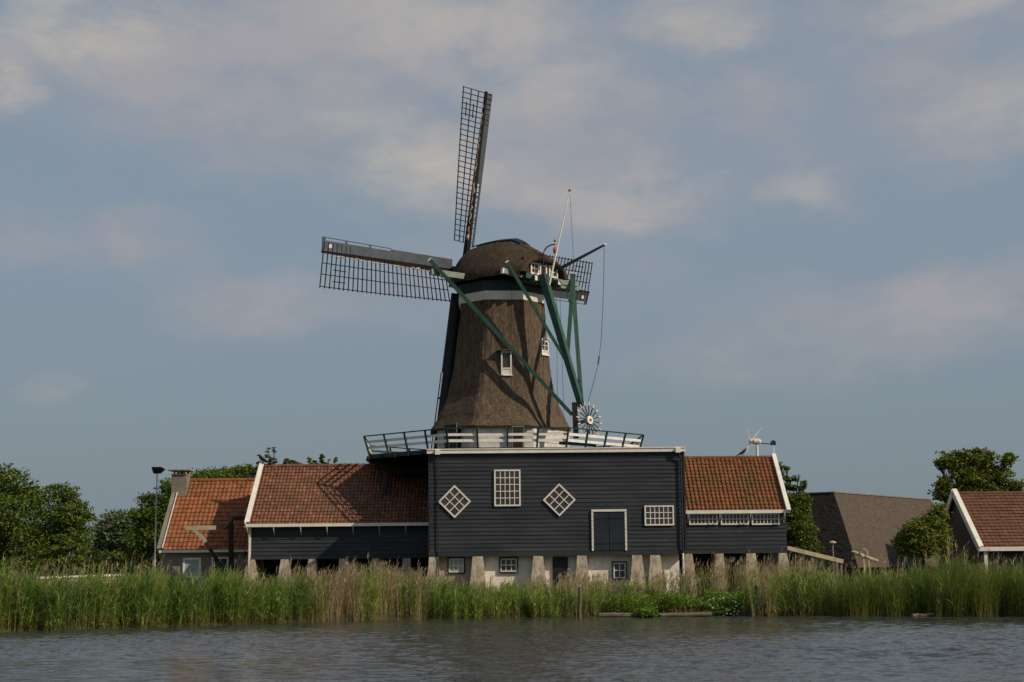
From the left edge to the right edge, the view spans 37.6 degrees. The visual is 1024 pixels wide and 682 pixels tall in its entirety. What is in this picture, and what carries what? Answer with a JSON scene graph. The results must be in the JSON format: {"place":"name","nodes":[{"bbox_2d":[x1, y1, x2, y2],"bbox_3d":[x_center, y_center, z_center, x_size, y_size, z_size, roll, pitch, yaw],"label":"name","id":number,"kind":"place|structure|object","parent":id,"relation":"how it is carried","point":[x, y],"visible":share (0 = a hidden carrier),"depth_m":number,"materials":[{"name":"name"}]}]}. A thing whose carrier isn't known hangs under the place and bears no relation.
{"place":"outdoors","nodes":[
{"label":"outdoors","id":0,"kind":"place"},
{"bbox_2d":[0,615,1023,681],"bbox_3d":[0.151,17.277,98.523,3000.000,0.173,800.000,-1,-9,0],"label":"water","id":1,"kind":"structure","parent":0,"point":[802,648],"depth_m":42.36,"materials":[{"name":"grey liquid"}]},
{"bbox_2d":[599,612,711,616],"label":"floating log","id":2,"kind":"object","parent":1,"relation":"on","point":[690,614],"visible":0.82,"depth_m":70.48,"materials":[{"name":"brown wood"}]},
{"bbox_2d":[631,607,660,617],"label":"leafy plant","id":3,"kind":"object","parent":2,"relation":"on","point":[651,612],"visible":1,"depth_m":70.33,"materials":[{"name":"green plant"}]},
{"bbox_2d":[911,613,934,616],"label":"floating log","id":4,"kind":"object","parent":1,"relation":"on","point":[918,614],"visible":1,"depth_m":67.85,"materials":[{"name":"brown wood"}]},
{"bbox_2d":[0,575,1023,631],"bbox_3d":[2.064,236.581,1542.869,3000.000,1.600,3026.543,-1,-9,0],"label":"ground","id":5,"kind":"structure","parent":0,"point":[248,619],"depth_m":68.64,"materials":[{"name":"green plant"}]},
{"bbox_2d":[0,463,58,561],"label":"broadleaf tree","id":6,"kind":"object","parent":5,"relation":"on","point":[12,519],"visible":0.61,"depth_m":116.31,"materials":[{"name":"green plant"}]},
{"bbox_2d":[0,554,95,585],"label":"hedge","id":7,"kind":"object","parent":5,"relation":"on","point":[71,561],"visible":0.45,"depth_m":102.45,"materials":[{"name":"green plant"}]},
{"bbox_2d":[7,481,103,565],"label":"broadleaf tree","id":8,"kind":"object","parent":5,"relation":"on","point":[66,532],"visible":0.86,"depth_m":110.02,"materials":[{"name":"green plant"}]},
{"bbox_2d":[40,574,120,593],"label":"quay wall","id":9,"kind":"structure","parent":5,"relation":"on","point":[78,576],"depth_m":74.62,"materials":[{"name":"concrete"}]},
{"bbox_2d":[85,508,137,574],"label":"willow","id":10,"kind":"object","parent":5,"relation":"on","point":[112,529],"visible":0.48,"depth_m":161.83,"materials":[{"name":"green plant"}]},
{"bbox_2d":[87,550,147,579],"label":"hedge","id":11,"kind":"object","parent":5,"relation":"on","point":[115,556],"visible":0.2,"depth_m":118.25,"materials":[{"name":"green plant"}]},
{"bbox_2d":[85,554,160,580],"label":"wire fence","id":12,"kind":"object","parent":5,"relation":"on","point":[111,559],"visible":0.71,"depth_m":97.01,"materials":[{"name":"green"}]},
{"bbox_2d":[117,477,171,580],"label":"broadleaf tree","id":13,"kind":"object","parent":5,"relation":"on","point":[144,543],"visible":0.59,"depth_m":108.42,"materials":[{"name":"green plant"}]},
{"bbox_2d":[152,467,164,571],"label":"street lamp","id":14,"kind":"object","parent":5,"relation":"on","point":[157,470],"visible":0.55,"depth_m":103.56,"materials":[{"name":"metal"}]},
{"bbox_2d":[157,469,263,599],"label":"brick house","id":15,"kind":"structure","parent":5,"relation":"on","point":[204,501],"depth_m":88.62,"materials":[{"name":"orange paint"}]},
{"bbox_2d":[183,558,200,577],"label":"window","id":16,"kind":"structure","parent":15,"relation":"in","point":[193,565],"depth_m":86.69,"materials":[{"name":"grey glass"}]},
{"bbox_2d":[211,557,228,577],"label":"window","id":17,"kind":"structure","parent":15,"relation":"in","point":[224,560],"depth_m":86.71,"materials":[{"name":"grey glass"}]},
{"bbox_2d":[186,516,245,579],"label":"wooden davit","id":18,"kind":"object","parent":5,"relation":"on","point":[229,527],"visible":0.84,"depth_m":85.74,"materials":[{"name":"brown wood"}]},
{"bbox_2d":[186,463,257,478],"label":"broadleaf tree","id":19,"kind":"object","parent":5,"relation":"on","point":[239,471],"visible":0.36,"depth_m":121.05,"materials":[{"name":"green plant"}]},
{"bbox_2d":[247,447,278,477],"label":"poplar","id":20,"kind":"object","parent":5,"relation":"on","point":[254,472],"visible":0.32,"depth_m":107.83,"materials":[{"name":"green plant"}]},
{"bbox_2d":[283,458,301,463],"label":"broadleaf tree","id":21,"kind":"object","parent":5,"relation":"on","point":[288,460],"visible":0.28,"depth_m":105.86,"materials":[{"name":"green plant"}]},
{"bbox_2d":[306,453,337,463],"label":"broadleaf tree","id":22,"kind":"object","parent":5,"relation":"on","point":[321,460],"visible":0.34,"depth_m":105.90,"materials":[{"name":"green plant"}]},
{"bbox_2d":[237,462,428,599],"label":"sawmill shed","id":23,"kind":"structure","parent":5,"relation":"on","point":[322,517],"depth_m":84.86,"materials":[{"name":"tile"}]},
{"bbox_2d":[256,454,271,463],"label":"crow","id":24,"kind":"object","parent":23,"relation":"on","point":[262,458],"visible":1,"depth_m":88.79,"materials":[{"name":"black"}]},
{"bbox_2d":[0,546,1023,631],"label":"reeds","id":25,"kind":"object","parent":5,"relation":"on","point":[231,596],"visible":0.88,"depth_m":67.25,"materials":[{"name":"green plant"}]},
{"bbox_2d":[0,532,1023,631],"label":"dry reeds","id":26,"kind":"object","parent":5,"relation":"on","point":[335,588],"visible":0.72,"depth_m":70.43,"materials":[{"name":"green plant"}]},
{"bbox_2d":[427,447,686,594],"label":"sawmill barn","id":27,"kind":"structure","parent":5,"relation":"on","point":[501,514],"depth_m":80.53,"materials":[{"name":"black paint"}]},
{"bbox_2d":[439,485,470,517],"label":"diamond window","id":28,"kind":"structure","parent":27,"relation":"in","point":[454,501],"depth_m":80.55,"materials":[{"name":"white paint"}]},
{"bbox_2d":[447,557,464,573],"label":"window","id":29,"kind":"structure","parent":27,"relation":"in","point":[456,565],"depth_m":80.49,"materials":[{"name":"green paint"}]},
{"bbox_2d":[319,86,643,495],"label":"windmill","id":30,"kind":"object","parent":27,"relation":"on","point":[497,390],"visible":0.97,"depth_m":88.09,"materials":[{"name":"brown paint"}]},
{"bbox_2d":[444,423,460,447],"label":"door","id":31,"kind":"structure","parent":30,"relation":"in","point":[453,425],"depth_m":86.65,"materials":[{"name":"black paint"}]},
{"bbox_2d":[497,349,515,375],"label":"window","id":32,"kind":"structure","parent":30,"relation":"in","point":[506,355],"depth_m":87.50,"materials":[{"name":"white paint"}]},
{"bbox_2d":[512,426,523,446],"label":"door","id":33,"kind":"structure","parent":30,"relation":"in","point":[514,444],"depth_m":85.58,"materials":[{"name":"grey wood"}]},
{"bbox_2d":[530,262,538,274],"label":"gable window","id":34,"kind":"structure","parent":30,"relation":"in","point":[534,267],"depth_m":88.47,"materials":[{"name":"white paint"}]},
{"bbox_2d":[540,337,550,355],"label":"window","id":35,"kind":"structure","parent":30,"relation":"in","point":[544,343],"depth_m":89.33,"materials":[{"name":"white paint"}]},
{"bbox_2d":[548,265,557,278],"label":"gable window","id":36,"kind":"structure","parent":30,"relation":"in","point":[549,266],"depth_m":89.55,"materials":[{"name":"white paint"}]},
{"bbox_2d":[548,189,574,286],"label":"flagpole","id":37,"kind":"object","parent":30,"relation":"attached to","point":[569,190],"visible":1,"depth_m":88.02,"materials":[{"name":"white paint"}]},
{"bbox_2d":[494,469,520,505],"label":"window","id":38,"kind":"structure","parent":27,"relation":"in","point":[507,485],"depth_m":80.65,"materials":[{"name":"white paint"}]},
{"bbox_2d":[499,557,517,572],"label":"window","id":39,"kind":"structure","parent":27,"relation":"in","point":[506,565],"depth_m":80.49,"materials":[{"name":"green paint"}]},
{"bbox_2d":[543,484,575,515],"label":"diamond window","id":40,"kind":"structure","parent":27,"relation":"in","point":[559,499],"depth_m":80.55,"materials":[{"name":"white paint"}]},
{"bbox_2d":[552,557,567,589],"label":"door","id":41,"kind":"structure","parent":27,"relation":"in","point":[560,564],"depth_m":80.43,"materials":[{"name":"black paint"}]},
{"bbox_2d":[593,511,608,550],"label":"door leaf","id":42,"kind":"structure","parent":27,"relation":"in","point":[600,519],"depth_m":80.29,"materials":[{"name":"black paint"}]},
{"bbox_2d":[609,511,624,550],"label":"door leaf","id":43,"kind":"structure","parent":27,"relation":"in","point":[616,518],"depth_m":80.29,"materials":[{"name":"black paint"}]},
{"bbox_2d":[612,561,626,579],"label":"window","id":44,"kind":"structure","parent":27,"relation":"in","point":[619,568],"depth_m":80.43,"materials":[{"name":"white paint"}]},
{"bbox_2d":[644,505,673,525],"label":"window","id":45,"kind":"structure","parent":27,"relation":"in","point":[654,515],"depth_m":80.41,"materials":[{"name":"white paint"}]},
{"bbox_2d":[578,586,581,616],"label":"mooring post","id":46,"kind":"object","parent":5,"relation":"on","point":[579,600],"visible":0.81,"depth_m":71.74,"materials":[{"name":"brown wood"}]},
{"bbox_2d":[480,587,752,612],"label":"herbs","id":47,"kind":"object","parent":5,"relation":"on","point":[671,600],"visible":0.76,"depth_m":73.01,"materials":[{"name":"green plant"}]},
{"bbox_2d":[705,593,745,615],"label":"flowering shrub","id":48,"kind":"object","parent":5,"relation":"on","point":[719,602],"visible":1,"depth_m":71.67,"materials":[{"name":"green plant"}]},
{"bbox_2d":[679,447,793,595],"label":"sawmill annex","id":49,"kind":"object","parent":5,"relation":"on","point":[737,507],"visible":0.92,"depth_m":81.77,"materials":[{"name":"tile"}]},
{"bbox_2d":[689,514,717,524],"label":"window","id":50,"kind":"structure","parent":49,"relation":"in","point":[694,519],"depth_m":81.38,"materials":[{"name":"white paint"}]},
{"bbox_2d":[720,513,748,524],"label":"window","id":51,"kind":"structure","parent":49,"relation":"in","point":[727,518],"depth_m":81.38,"materials":[{"name":"white paint"}]},
{"bbox_2d":[746,427,775,455],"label":"wind turbine","id":52,"kind":"object","parent":49,"relation":"on","point":[756,441],"visible":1,"depth_m":85.63,"materials":[{"name":"white paint"}]},
{"bbox_2d":[751,513,779,524],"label":"window","id":53,"kind":"structure","parent":49,"relation":"in","point":[757,518],"depth_m":81.38,"materials":[{"name":"white paint"}]},
{"bbox_2d":[755,585,761,615],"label":"mooring post","id":54,"kind":"object","parent":5,"relation":"on","point":[759,601],"visible":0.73,"depth_m":70.89,"materials":[{"name":"brown wood"}]},
{"bbox_2d":[778,461,824,584],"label":"broadleaf tree","id":55,"kind":"object","parent":5,"relation":"on","point":[799,524],"visible":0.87,"depth_m":89.72,"materials":[{"name":"green plant"}]},
{"bbox_2d":[787,546,843,576],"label":"timber ramp","id":56,"kind":"structure","parent":5,"relation":"on","point":[812,555],"depth_m":82.38,"materials":[{"name":"brown wood"}]},
{"bbox_2d":[829,541,835,573],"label":"garden lamp","id":57,"kind":"object","parent":5,"relation":"on","point":[832,543],"visible":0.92,"depth_m":85.09,"materials":[{"name":"grey metal"}]},
{"bbox_2d":[773,492,939,589],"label":"hipped barn","id":58,"kind":"structure","parent":5,"relation":"on","point":[848,523],"depth_m":100.08,"materials":[{"name":"brown"}]},
{"bbox_2d":[851,549,877,582],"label":"log trestle","id":59,"kind":"object","parent":5,"relation":"on","point":[863,556],"visible":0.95,"depth_m":78.60,"materials":[{"name":"brown wood"}]},
{"bbox_2d":[802,550,1023,616],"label":"bulrushes","id":60,"kind":"object","parent":5,"relation":"on","point":[990,607],"visible":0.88,"depth_m":68.57,"materials":[{"name":"green plant"}]},
{"bbox_2d":[889,502,956,568],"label":"leafy shrub","id":61,"kind":"object","parent":5,"relation":"on","point":[918,535],"visible":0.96,"depth_m":90.61,"materials":[{"name":"green plant"}]},
{"bbox_2d":[927,447,1023,509],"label":"broadleaf tree","id":62,"kind":"object","parent":5,"relation":"on","point":[976,463],"visible":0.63,"depth_m":115.39,"materials":[{"name":"green plant"}]},
{"bbox_2d":[939,489,1023,576],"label":"tiled house","id":63,"kind":"structure","parent":5,"relation":"on","point":[983,522],"depth_m":96.67,"materials":[{"name":"red tile"}]},
{"bbox_2d":[0,0,1023,560],"label":"sky","id":64,"kind":"structure","parent":0,"point":[808,215],"materials":[{"name":"blue"}]}
]}

